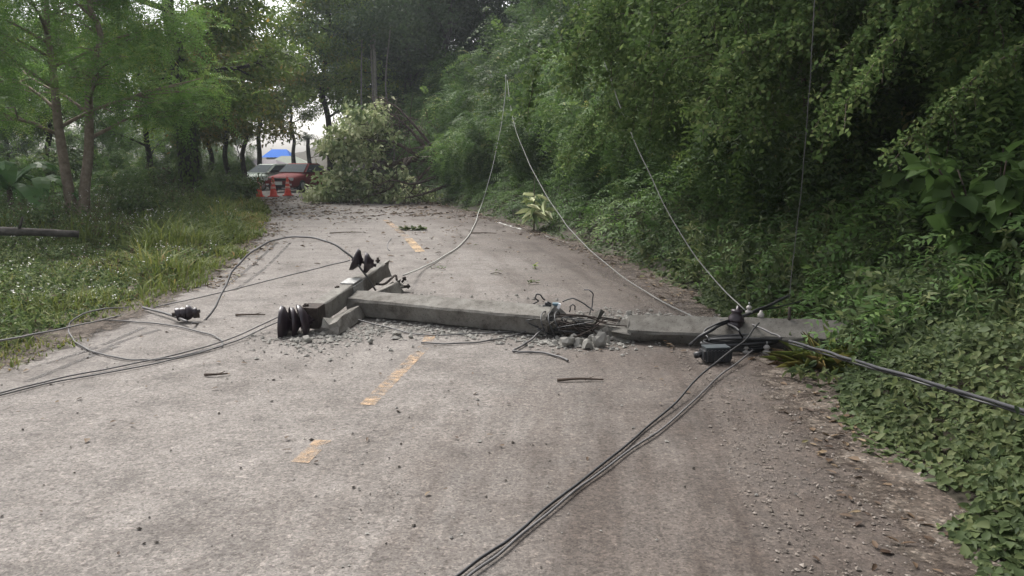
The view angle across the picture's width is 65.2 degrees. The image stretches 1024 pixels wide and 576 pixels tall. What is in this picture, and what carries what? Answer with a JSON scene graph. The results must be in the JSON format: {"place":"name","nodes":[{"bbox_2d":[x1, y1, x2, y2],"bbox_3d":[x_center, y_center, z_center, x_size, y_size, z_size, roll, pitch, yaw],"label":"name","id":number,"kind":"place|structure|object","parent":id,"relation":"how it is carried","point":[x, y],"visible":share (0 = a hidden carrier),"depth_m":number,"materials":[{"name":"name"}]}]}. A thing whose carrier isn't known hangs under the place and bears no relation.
{"place":"outdoors","nodes":[
{"label":"outdoors","id":0,"kind":"place"},
{"bbox_2d":[0,204,272,368],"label":"road shoulder","id":1,"kind":"object","parent":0,"point":[85,330],"visible":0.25,"depth_m":7.85},
{"bbox_2d":[0,260,349,341],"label":"power wire","id":2,"kind":"object","parent":1,"relation":"on","point":[12,338],"visible":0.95,"depth_m":8.89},
{"bbox_2d":[9,0,509,162],"label":"sky","id":3,"kind":"structure","parent":0,"point":[317,129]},
{"bbox_2d":[0,187,975,575],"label":"road","id":4,"kind":"structure","parent":0,"point":[102,493],"depth_m":4.54,"materials":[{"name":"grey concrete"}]},
{"bbox_2d":[0,322,276,395],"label":"power wire","id":5,"kind":"object","parent":4,"relation":"on","point":[131,367],"visible":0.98,"depth_m":6.14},
{"bbox_2d":[0,316,277,393],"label":"power wire","id":6,"kind":"object","parent":4,"relation":"on","point":[134,362],"visible":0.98,"depth_m":6.27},
{"bbox_2d":[172,305,200,320],"bbox_3d":[-3.257,0.249,7.995,0.270,0.159,0.152,-2,9,-10],"label":"insulator","id":7,"kind":"object","parent":4,"relation":"on","point":[188,312],"visible":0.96,"depth_m":7.95,"materials":[{"name":"ceramic"}]},
{"bbox_2d":[247,164,295,190],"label":"parked car","id":8,"kind":"object","parent":4,"relation":"on","point":[264,170],"visible":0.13,"depth_m":42.88,"materials":[{"name":"white paint"}]},
{"bbox_2d":[265,163,329,191],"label":"parked car","id":9,"kind":"object","parent":4,"relation":"on","point":[296,173],"visible":0.65,"depth_m":40.69,"materials":[{"name":"red paint"}]},
{"bbox_2d":[296,94,447,203],"bbox_3d":[-5.421,-4.970,30.644,6.301,4.923,3.938,0,9,0],"label":"fallen tree","id":10,"kind":"object","parent":4,"relation":"on","point":[363,185],"visible":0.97,"depth_m":30.08,"materials":[{"name":"green plant"}]},
{"bbox_2d":[262,313,656,345],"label":"concrete flakes","id":11,"kind":"object","parent":4,"relation":"on","point":[557,337],"visible":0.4,"depth_m":7.23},
{"bbox_2d":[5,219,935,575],"bbox_3d":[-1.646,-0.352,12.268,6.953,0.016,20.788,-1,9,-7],"label":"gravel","id":12,"kind":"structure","parent":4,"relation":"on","point":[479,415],"depth_m":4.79,"materials":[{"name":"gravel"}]},
{"bbox_2d":[225,291,720,380],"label":"concrete crumbs","id":13,"kind":"object","parent":4,"relation":"on","point":[382,330],"visible":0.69,"depth_m":7.33,"materials":[{"name":"concrete"}]},
{"bbox_2d":[7,196,965,571],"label":"leaf litter","id":14,"kind":"object","parent":4,"relation":"on","point":[421,210],"visible":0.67,"depth_m":13.20,"materials":[{"name":"plant"}]},
{"bbox_2d":[277,249,884,347],"bbox_3d":[1.147,0.065,8.056,6.361,0.795,2.812,2,9,9],"label":"utility pole","id":15,"kind":"object","parent":4,"relation":"on","point":[356,297],"visible":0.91,"depth_m":7.42,"materials":[{"name":"concrete"}]},
{"bbox_2d":[192,236,375,323],"bbox_3d":[-2.522,-0.127,8.544,1.925,0.804,0.952,-6,11,-32],"label":"power wire","id":16,"kind":"object","parent":15,"relation":"attached to","point":[260,246],"visible":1,"depth_m":8.60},
{"bbox_2d":[689,295,788,346],"bbox_3d":[2.119,0.293,7.167,1.395,0.310,0.179,-7,11,-36],"label":"power cable","id":17,"kind":"object","parent":15,"relation":"on","point":[697,338],"visible":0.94,"depth_m":6.98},
{"bbox_2d":[454,322,759,575],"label":"power wire","id":18,"kind":"object","parent":4,"relation":"on","point":[498,546],"visible":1,"depth_m":4.00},
{"bbox_2d":[467,350,752,575],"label":"power wire","id":19,"kind":"object","parent":4,"relation":"on","point":[497,555],"visible":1,"depth_m":3.98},
{"bbox_2d":[0,103,1023,534],"bbox_3d":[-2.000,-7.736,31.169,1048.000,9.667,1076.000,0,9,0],"label":"ground","id":20,"kind":"structure","parent":0,"point":[956,495],"depth_m":11.70,"materials":[{"name":"soil"}]},
{"bbox_2d":[0,109,45,159],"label":"tree","id":21,"kind":"object","parent":20,"relation":"on","point":[22,144],"visible":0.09,"depth_m":46.38,"materials":[{"name":"green plant"}]},
{"bbox_2d":[0,141,49,207],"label":"shrub","id":22,"kind":"object","parent":20,"relation":"on","point":[23,180],"visible":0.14,"depth_m":24.21,"materials":[{"name":"green plant"}]},
{"bbox_2d":[0,160,58,214],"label":"banana plant","id":23,"kind":"object","parent":20,"relation":"on","point":[8,173],"visible":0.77,"depth_m":18.17,"materials":[{"name":"green plant"}]},
{"bbox_2d":[0,0,61,156],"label":"tree","id":24,"kind":"object","parent":20,"relation":"on","point":[3,137],"visible":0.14,"depth_m":34.40,"materials":[{"name":"green plant"}]},
{"bbox_2d":[0,190,62,237],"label":"shrub","id":25,"kind":"object","parent":20,"relation":"on","point":[49,211],"visible":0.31,"depth_m":16.34,"materials":[{"name":"green plant"}]},
{"bbox_2d":[0,217,78,237],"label":"log","id":26,"kind":"object","parent":20,"relation":"on","point":[13,231],"visible":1,"depth_m":13.99,"materials":[{"name":"wood"}]},
{"bbox_2d":[11,138,67,194],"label":"shrub","id":27,"kind":"object","parent":20,"relation":"on","point":[43,155],"visible":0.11,"depth_m":27.58,"materials":[{"name":"green plant"}]},
{"bbox_2d":[0,171,78,201],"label":"banana plant","id":28,"kind":"object","parent":20,"relation":"on","point":[43,183],"visible":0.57,"depth_m":19.78,"materials":[{"name":"green plant"}]},
{"bbox_2d":[0,10,93,160],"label":"tree","id":29,"kind":"object","parent":20,"relation":"on","point":[32,102],"visible":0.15,"depth_m":24.28,"materials":[{"name":"green plant"}]},
{"bbox_2d":[0,10,110,159],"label":"tree","id":30,"kind":"object","parent":20,"relation":"on","point":[42,132],"visible":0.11,"depth_m":34.73,"materials":[{"name":"green plant"}]},
{"bbox_2d":[7,138,113,196],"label":"shrub","id":31,"kind":"object","parent":20,"relation":"on","point":[77,168],"visible":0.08,"depth_m":31.89,"materials":[{"name":"green plant"}]},
{"bbox_2d":[32,34,159,162],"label":"tree","id":32,"kind":"object","parent":20,"relation":"on","point":[68,134],"visible":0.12,"depth_m":43.65,"materials":[{"name":"green plant"}]},
{"bbox_2d":[70,136,137,180],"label":"shrub","id":33,"kind":"object","parent":20,"relation":"on","point":[123,160],"visible":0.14,"depth_m":34.24,"materials":[{"name":"green plant"}]},
{"bbox_2d":[71,153,164,202],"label":"shrub","id":34,"kind":"object","parent":20,"relation":"on","point":[104,181],"visible":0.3,"depth_m":26.45,"materials":[{"name":"green plant"}]},
{"bbox_2d":[0,166,248,304],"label":"wildflowers","id":35,"kind":"object","parent":20,"relation":"on","point":[99,242],"visible":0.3,"depth_m":13.72,"materials":[{"name":"white plant"}]},
{"bbox_2d":[0,170,262,346],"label":"weeds","id":36,"kind":"object","parent":20,"relation":"on","point":[16,329],"visible":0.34,"depth_m":13.13,"materials":[{"name":"green plant"}]},
{"bbox_2d":[0,0,265,216],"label":"tree","id":37,"kind":"object","parent":20,"relation":"on","point":[93,62],"visible":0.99,"depth_m":19.95,"materials":[{"name":"green plant"}]},
{"bbox_2d":[0,189,272,369],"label":"grass","id":38,"kind":"structure","parent":20,"relation":"on","point":[177,236],"depth_m":13.00,"materials":[{"name":"plant"}]},
{"bbox_2d":[100,156,176,195],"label":"shrub","id":39,"kind":"object","parent":20,"relation":"on","point":[158,170],"visible":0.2,"depth_m":28.52,"materials":[{"name":"green plant"}]},
{"bbox_2d":[103,181,180,218],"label":"shrub","id":40,"kind":"object","parent":20,"relation":"on","point":[129,201],"visible":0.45,"depth_m":19.84,"materials":[{"name":"green plant"}]},
{"bbox_2d":[63,0,240,176],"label":"tree","id":41,"kind":"object","parent":20,"relation":"on","point":[147,150],"visible":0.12,"depth_m":32.71,"materials":[{"name":"green plant"}]},
{"bbox_2d":[131,147,177,190],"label":"shrub","id":42,"kind":"object","parent":20,"relation":"on","point":[164,163],"visible":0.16,"depth_m":34.21,"materials":[{"name":"green plant"}]},
{"bbox_2d":[42,0,322,198],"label":"tree","id":43,"kind":"object","parent":20,"relation":"on","point":[188,173],"visible":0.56,"depth_m":27.74,"materials":[{"name":"green plant"}]},
{"bbox_2d":[151,0,280,185],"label":"tree","id":44,"kind":"object","parent":20,"relation":"on","point":[225,132],"visible":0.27,"depth_m":31.41,"materials":[{"name":"green plant"}]},
{"bbox_2d":[200,154,240,186],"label":"shrub","id":45,"kind":"object","parent":20,"relation":"on","point":[210,174],"visible":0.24,"depth_m":37.56,"materials":[{"name":"green plant"}]},
{"bbox_2d":[200,164,273,202],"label":"shrub","id":46,"kind":"object","parent":20,"relation":"on","point":[246,187],"visible":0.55,"depth_m":27.05,"materials":[{"name":"green plant"}]},
{"bbox_2d":[198,7,314,176],"bbox_3d":[-12.246,-8.168,35.960,5.992,8.601,5.383,2,9,13],"label":"tree","id":47,"kind":"object","parent":20,"relation":"on","point":[283,130],"visible":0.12,"depth_m":36.32,"materials":[{"name":"green plant"}]},
{"bbox_2d":[228,30,310,164],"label":"tree","id":48,"kind":"object","parent":20,"relation":"on","point":[275,115],"visible":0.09,"depth_m":48.89,"materials":[{"name":"green plant"}]},
{"bbox_2d":[268,65,331,162],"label":"tree","id":49,"kind":"object","parent":20,"relation":"on","point":[309,114],"visible":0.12,"depth_m":60.26,"materials":[{"name":"green plant"}]},
{"bbox_2d":[251,0,405,184],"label":"tree","id":50,"kind":"object","parent":20,"relation":"on","point":[327,84],"visible":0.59,"depth_m":41.30,"materials":[{"name":"green plant"}]},
{"bbox_2d":[305,0,403,168],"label":"slender tree","id":51,"kind":"object","parent":20,"relation":"on","point":[334,25],"visible":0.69,"depth_m":39.24,"materials":[{"name":"green plant"}]},
{"bbox_2d":[295,3,424,165],"bbox_3d":[-7.492,-9.417,39.940,6.176,9.704,4.682,-2,9,-14],"label":"slender tree","id":52,"kind":"object","parent":20,"relation":"on","point":[359,28],"visible":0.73,"depth_m":38.76,"materials":[{"name":"green plant"}]},
{"bbox_2d":[321,0,409,172],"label":"slender tree","id":53,"kind":"object","parent":20,"relation":"on","point":[374,59],"visible":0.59,"depth_m":39.28,"materials":[{"name":"green plant"}]},
{"bbox_2d":[312,1,441,103],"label":"tree","id":54,"kind":"object","parent":20,"relation":"on","point":[382,59],"visible":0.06,"depth_m":46.46,"materials":[{"name":"green plant"}]},
{"bbox_2d":[321,0,462,108],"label":"tree","id":55,"kind":"object","parent":20,"relation":"on","point":[413,74],"visible":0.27,"depth_m":44.68,"materials":[{"name":"green plant"}]},
{"bbox_2d":[326,0,464,171],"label":"slender tree","id":56,"kind":"object","parent":20,"relation":"on","point":[394,19],"visible":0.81,"depth_m":39.35,"materials":[{"name":"green plant"}]},
{"bbox_2d":[370,57,435,110],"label":"shrub","id":57,"kind":"object","parent":20,"relation":"on","point":[402,89],"visible":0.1,"depth_m":46.46,"materials":[{"name":"green plant"}]},
{"bbox_2d":[390,95,422,150],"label":"shrub","id":58,"kind":"object","parent":20,"relation":"on","point":[407,110],"visible":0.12,"depth_m":41.30,"materials":[{"name":"green plant"}]},
{"bbox_2d":[401,77,451,126],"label":"shrub","id":59,"kind":"object","parent":20,"relation":"on","point":[421,104],"visible":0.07,"depth_m":39.91,"materials":[{"name":"green plant"}]},
{"bbox_2d":[402,115,459,181],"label":"shrub","id":60,"kind":"object","parent":20,"relation":"on","point":[414,143],"visible":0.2,"depth_m":34.82,"materials":[{"name":"green plant"}]},
{"bbox_2d":[412,128,470,196],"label":"shrub","id":61,"kind":"object","parent":20,"relation":"on","point":[446,178],"visible":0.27,"depth_m":29.70,"materials":[{"name":"green plant"}]},
{"bbox_2d":[377,0,520,82],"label":"tree","id":62,"kind":"object","parent":20,"relation":"on","point":[426,43],"visible":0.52,"depth_m":41.96,"materials":[{"name":"green plant"}]},
{"bbox_2d":[412,48,497,111],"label":"shrub","id":63,"kind":"object","parent":20,"relation":"on","point":[433,79],"visible":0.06,"depth_m":41.21,"materials":[{"name":"green plant"}]},
{"bbox_2d":[390,0,521,65],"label":"tree","id":64,"kind":"object","parent":20,"relation":"on","point":[473,15],"visible":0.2,"depth_m":43.80,"materials":[{"name":"green plant"}]},
{"bbox_2d":[419,66,501,136],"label":"shrub","id":65,"kind":"object","parent":20,"relation":"on","point":[450,114],"visible":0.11,"depth_m":34.44,"materials":[{"name":"green plant"}]},
{"bbox_2d":[433,47,501,106],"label":"shrub","id":66,"kind":"object","parent":20,"relation":"on","point":[456,66],"visible":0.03,"depth_m":38.79,"materials":[{"name":"green plant"}]},
{"bbox_2d":[429,110,514,194],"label":"shrub","id":67,"kind":"object","parent":20,"relation":"on","point":[478,171],"visible":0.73,"depth_m":27.31,"materials":[{"name":"green plant"}]},
{"bbox_2d":[441,27,512,98],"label":"shrub","id":68,"kind":"object","parent":20,"relation":"on","point":[473,79],"visible":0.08,"depth_m":36.01,"materials":[{"name":"green plant"}]},
{"bbox_2d":[449,109,511,181],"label":"shrub","id":69,"kind":"object","parent":20,"relation":"on","point":[484,145],"visible":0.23,"depth_m":27.11,"materials":[{"name":"green plant"}]},
{"bbox_2d":[447,58,526,123],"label":"shrub","id":70,"kind":"object","parent":20,"relation":"on","point":[468,99],"visible":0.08,"depth_m":32.60,"materials":[{"name":"green plant"}]},
{"bbox_2d":[467,42,555,123],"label":"shrub","id":71,"kind":"object","parent":20,"relation":"on","point":[495,96],"visible":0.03,"depth_m":28.08,"materials":[{"name":"green plant"}]},
{"bbox_2d":[474,103,549,190],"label":"shrub","id":72,"kind":"object","parent":20,"relation":"on","point":[523,166],"visible":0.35,"depth_m":24.05,"materials":[{"name":"green plant"}]},
{"bbox_2d":[461,6,564,80],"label":"shrub","id":73,"kind":"object","parent":20,"relation":"on","point":[502,30],"visible":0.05,"depth_m":33.70,"materials":[{"name":"green plant"}]},
{"bbox_2d":[442,0,583,59],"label":"tree","id":74,"kind":"object","parent":20,"relation":"on","point":[465,35],"visible":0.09,"depth_m":44.45,"materials":[{"name":"green plant"}]},
{"bbox_2d":[493,46,560,123],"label":"shrub","id":75,"kind":"object","parent":20,"relation":"on","point":[518,89],"visible":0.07,"depth_m":25.75,"materials":[{"name":"green plant"}]},
{"bbox_2d":[489,0,566,81],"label":"shrub","id":76,"kind":"object","parent":20,"relation":"on","point":[540,31],"visible":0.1,"depth_m":30.80,"materials":[{"name":"green plant"}]},
{"bbox_2d":[468,0,592,57],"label":"tree","id":77,"kind":"object","parent":20,"relation":"on","point":[491,31],"visible":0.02,"depth_m":41.03,"materials":[{"name":"green plant"}]},
{"bbox_2d":[515,176,557,229],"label":"broadleaf plant","id":78,"kind":"object","parent":20,"relation":"on","point":[535,212],"visible":0.97,"depth_m":18.24,"materials":[{"name":"green plant"}]},
{"bbox_2d":[490,0,591,95],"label":"shrub","id":79,"kind":"object","parent":20,"relation":"on","point":[553,25],"visible":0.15,"depth_m":28.95,"materials":[{"name":"green plant"}]},
{"bbox_2d":[490,63,594,187],"bbox_3d":[1.589,-4.418,22.732,3.811,3.667,3.774,6,11,32],"label":"shrub","id":80,"kind":"object","parent":20,"relation":"on","point":[526,138],"visible":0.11,"depth_m":22.48,"materials":[{"name":"green plant"}]},
{"bbox_2d":[504,0,592,34],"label":"tree","id":81,"kind":"object","parent":20,"relation":"on","point":[526,7],"visible":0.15,"depth_m":38.40,"materials":[{"name":"green plant"}]},
{"bbox_2d":[512,69,609,180],"bbox_3d":[1.825,-3.910,20.723,3.025,3.404,3.383,7,12,38],"label":"shrub","id":82,"kind":"object","parent":20,"relation":"on","point":[588,96],"visible":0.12,"depth_m":20.32,"materials":[{"name":"green plant"}]},
{"bbox_2d":[528,28,607,117],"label":"shrub","id":83,"kind":"object","parent":20,"relation":"on","point":[553,79],"visible":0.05,"depth_m":23.46,"materials":[{"name":"green plant"}]},
{"bbox_2d":[528,83,637,203],"bbox_3d":[1.993,-3.188,18.679,3.478,3.334,3.498,1,9,7],"label":"shrub","id":84,"kind":"object","parent":20,"relation":"on","point":[565,106],"visible":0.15,"depth_m":18.59,"materials":[{"name":"green plant"}]},
{"bbox_2d":[552,85,660,202],"bbox_3d":[2.524,-2.903,17.161,2.879,2.798,2.908,-3,10,-19],"label":"shrub","id":85,"kind":"object","parent":20,"relation":"on","point":[603,156],"visible":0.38,"depth_m":16.97,"materials":[{"name":"green plant"}]},
{"bbox_2d":[617,82,691,187],"bbox_3d":[3.576,-2.903,15.528,2.837,2.855,2.537,8,12,43],"label":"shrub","id":86,"kind":"object","parent":20,"relation":"on","point":[669,160],"visible":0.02,"depth_m":15.61,"materials":[{"name":"green plant"}]},
{"bbox_2d":[556,0,820,178],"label":"shrub","id":87,"kind":"object","parent":20,"relation":"on","point":[612,106],"visible":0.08,"depth_m":13.18,"materials":[{"name":"green plant"}]},
{"bbox_2d":[369,89,1023,363],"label":"undergrowth","id":88,"kind":"object","parent":20,"relation":"on","point":[893,203],"visible":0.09,"depth_m":8.53,"materials":[{"name":"green plant"}]},
{"bbox_2d":[626,81,791,218],"bbox_3d":[3.367,-2.212,13.306,3.188,3.038,3.169,-5,10,-26],"label":"shrub","id":89,"kind":"object","parent":20,"relation":"on","point":[671,146],"visible":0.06,"depth_m":13.08,"materials":[{"name":"green plant"}]},
{"bbox_2d":[403,126,1023,575],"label":"ground cover","id":90,"kind":"object","parent":20,"relation":"on","point":[997,338],"visible":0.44,"depth_m":5.41,"materials":[{"name":"green plant"}]},
{"bbox_2d":[788,340,1023,412],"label":"power cable","id":91,"kind":"object","parent":90,"relation":"on","point":[1000,403],"visible":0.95,"depth_m":4.34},
{"bbox_2d":[789,343,1023,415],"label":"power cable","id":92,"kind":"object","parent":90,"relation":"on","point":[970,398],"visible":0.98,"depth_m":4.33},
{"bbox_2d":[658,64,821,239],"bbox_3d":[3.555,-1.743,11.216,2.743,2.665,2.770,5,10,27],"label":"shrub","id":93,"kind":"object","parent":20,"relation":"on","point":[736,198],"visible":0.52,"depth_m":10.83,"materials":[{"name":"green plant"}]},
{"bbox_2d":[505,0,1023,210],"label":"shrub","id":94,"kind":"object","parent":20,"relation":"on","point":[678,74],"visible":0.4,"depth_m":9.19,"materials":[{"name":"green plant"}]},
{"bbox_2d":[693,0,965,233],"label":"shrub","id":95,"kind":"object","parent":20,"relation":"on","point":[883,121],"visible":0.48,"depth_m":9.20,"materials":[{"name":"green plant"}]},
{"bbox_2d":[726,0,1023,111],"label":"shrub","id":96,"kind":"object","parent":20,"relation":"on","point":[787,9],"visible":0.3,"depth_m":7.74,"materials":[{"name":"green plant"}]},
{"bbox_2d":[689,0,852,155],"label":"hanging branch","id":97,"kind":"object","parent":96,"relation":"hanging from","point":[725,71],"visible":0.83,"depth_m":7.82,"materials":[{"name":"green plant"}]},
{"bbox_2d":[699,0,844,153],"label":"hanging branch","id":98,"kind":"object","parent":96,"relation":"hanging from","point":[768,76],"visible":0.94,"depth_m":7.72,"materials":[{"name":"green plant"}]},
{"bbox_2d":[803,0,896,163],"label":"hanging branch","id":99,"kind":"object","parent":96,"relation":"hanging from","point":[864,35],"visible":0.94,"depth_m":7.41,"materials":[{"name":"green plant"}]},
{"bbox_2d":[830,0,954,136],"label":"hanging branch","id":100,"kind":"object","parent":96,"relation":"hanging from","point":[885,56],"visible":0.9,"depth_m":6.54,"materials":[{"name":"green plant"}]},
{"bbox_2d":[873,38,1023,173],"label":"hanging branch","id":101,"kind":"object","parent":96,"relation":"hanging from","point":[975,79],"visible":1,"depth_m":5.83,"materials":[{"name":"green plant"}]},
{"bbox_2d":[869,106,1003,234],"bbox_3d":[4.021,-1.058,7.477,1.016,1.375,1.174,-6,11,-31],"label":"broadleaf plant","id":102,"kind":"object","parent":20,"relation":"on","point":[916,183],"visible":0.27,"depth_m":7.55,"materials":[{"name":"green plant"}]},
{"bbox_2d":[862,0,1023,191],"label":"shrub","id":103,"kind":"object","parent":20,"relation":"on","point":[1005,103],"visible":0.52,"depth_m":7.15,"materials":[{"name":"green plant"}]},
{"bbox_2d":[902,138,1023,275],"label":"broadleaf plant","id":104,"kind":"object","parent":20,"relation":"on","point":[954,209],"visible":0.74,"depth_m":6.25,"materials":[{"name":"green plant"}]},
{"bbox_2d":[383,194,1006,575],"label":"road shoulder","id":105,"kind":"object","parent":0,"point":[931,495],"visible":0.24,"depth_m":4.17},
{"bbox_2d":[693,344,732,362],"bbox_3d":[1.600,0.523,6.389,0.292,0.119,0.158,-1,9,-7],"label":"cable box","id":106,"kind":"object","parent":105,"relation":"on","point":[706,353],"visible":0.89,"depth_m":6.33,"materials":[{"name":"black plastic"}]},
{"bbox_2d":[700,333,781,352],"bbox_3d":[1.930,0.466,6.739,0.698,0.140,0.189,0,9,0],"label":"cable coil","id":107,"kind":"object","parent":105,"relation":"on","point":[755,344],"visible":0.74,"depth_m":6.68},
{"bbox_2d":[575,263,1000,575],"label":"shoulder gravel","id":108,"kind":"structure","parent":105,"relation":"on","point":[803,565],"depth_m":4.24,"materials":[{"name":"gravel"}]},
{"bbox_2d":[761,325,870,374],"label":"grass tuft","id":109,"kind":"object","parent":105,"relation":"on","point":[829,363],"visible":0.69,"depth_m":6.12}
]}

